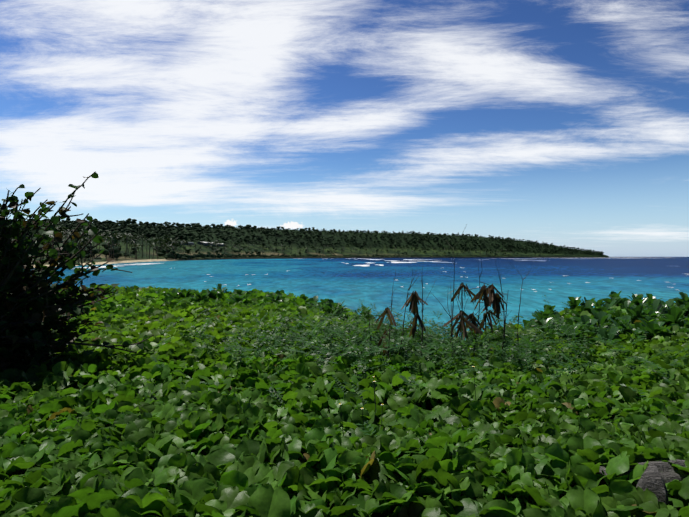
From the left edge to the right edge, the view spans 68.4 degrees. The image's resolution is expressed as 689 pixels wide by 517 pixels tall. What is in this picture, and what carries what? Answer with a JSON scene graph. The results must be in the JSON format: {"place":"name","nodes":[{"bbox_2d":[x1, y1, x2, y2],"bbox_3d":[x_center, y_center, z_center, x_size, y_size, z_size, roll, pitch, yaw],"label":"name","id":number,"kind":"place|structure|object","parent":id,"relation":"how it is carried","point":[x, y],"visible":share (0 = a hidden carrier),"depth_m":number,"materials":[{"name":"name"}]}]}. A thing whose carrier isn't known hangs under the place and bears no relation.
{"place":"outdoors","nodes":[
{"label":"outdoors","id":0,"kind":"place"},
{"bbox_2d":[12,224,607,267],"bbox_3d":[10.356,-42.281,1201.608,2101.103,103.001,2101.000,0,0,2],"label":"headland terrain","id":1,"kind":"structure","parent":0,"point":[369,247],"depth_m":1537.38,"materials":[{"name":"green plant"}]},
{"bbox_2d":[197,241,223,245],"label":"building","id":2,"kind":"structure","parent":1,"relation":"on","point":[206,243],"depth_m":918.68,"materials":[{"name":"grey"}]},
{"bbox_2d":[43,223,513,262],"bbox_3d":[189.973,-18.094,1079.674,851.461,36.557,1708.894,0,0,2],"label":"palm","id":3,"kind":"object","parent":1,"relation":"on","point":[85,241],"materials":[{"name":"green plant"}]},
{"bbox_2d":[30,222,605,259],"bbox_3d":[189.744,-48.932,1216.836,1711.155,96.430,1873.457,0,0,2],"label":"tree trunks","id":4,"kind":"object","parent":1,"relation":"on","point":[308,243],"visible":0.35,"depth_m":1399.15,"materials":[{"name":"brown wood"}]},
{"bbox_2d":[7,218,605,259],"bbox_3d":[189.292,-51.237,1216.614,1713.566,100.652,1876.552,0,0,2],"label":"trees","id":5,"kind":"object","parent":4,"relation":"on","point":[72,224],"visible":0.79,"depth_m":1124.78,"materials":[{"name":"green plant"}]},
{"bbox_2d":[0,0,688,256],"label":"sky","id":6,"kind":"structure","parent":0,"point":[557,122],"materials":[{"name":"blue"}]},
{"bbox_2d":[23,257,688,339],"bbox_3d":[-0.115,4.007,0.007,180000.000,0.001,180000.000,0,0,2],"label":"sea water","id":7,"kind":"structure","parent":0,"point":[336,280],"depth_m":89.12,"materials":[{"name":"blue liquid"}]},
{"bbox_2d":[80,257,682,291],"bbox_3d":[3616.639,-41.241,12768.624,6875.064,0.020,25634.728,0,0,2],"label":"sea foam","id":8,"kind":"object","parent":7,"relation":"on","point":[361,265],"visible":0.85,"depth_m":346.03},
{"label":"terrain","id":9,"kind":"structure","parent":0,"visible":0},
{"bbox_2d":[0,171,153,370],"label":"shrub","id":10,"kind":"object","parent":9,"relation":"on","point":[42,330],"depth_m":3.57,"materials":[{"name":"green plant"}]},
{"bbox_2d":[0,284,688,516],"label":"vine","id":11,"kind":"object","parent":9,"relation":"on","point":[139,433],"depth_m":2.26,"materials":[{"name":"green plant"}]},
{"bbox_2d":[73,295,688,435],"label":"herb fronds","id":12,"kind":"object","parent":9,"relation":"on","point":[431,335],"visible":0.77,"depth_m":4.33,"materials":[{"name":"green plant"}]},
{"bbox_2d":[79,284,688,343],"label":"shrubs","id":13,"kind":"object","parent":9,"relation":"on","point":[635,306],"depth_m":6.19,"materials":[{"name":"green plant"}]},
{"bbox_2d":[340,375,475,435],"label":"flower stems","id":14,"kind":"object","parent":9,"relation":"on","point":[382,406],"visible":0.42,"depth_m":2.27,"materials":[{"name":"green plant"}]},
{"bbox_2d":[368,231,533,360],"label":"stems","id":15,"kind":"object","parent":9,"relation":"on","point":[452,354],"visible":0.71,"depth_m":4.42,"materials":[{"name":"brown plant"}]},
{"bbox_2d":[376,283,506,354],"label":"dead leaves","id":16,"kind":"object","parent":15,"relation":"attached to","point":[488,294],"visible":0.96,"depth_m":4.44,"materials":[{"name":"brown plant"}]},
{"bbox_2d":[595,459,688,487],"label":"rock","id":17,"kind":"object","parent":9,"relation":"on","point":[669,473],"visible":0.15,"depth_m":1.82,"materials":[{"name":"grey stone"}]},
{"bbox_2d":[636,465,668,504],"bbox_3d":[0.977,0.880,1.673,0.123,0.390,0.180,0,0,13],"label":"rock","id":18,"kind":"object","parent":9,"relation":"on","point":[651,479],"visible":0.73,"depth_m":1.61,"materials":[{"name":"grey stone"}]}
]}

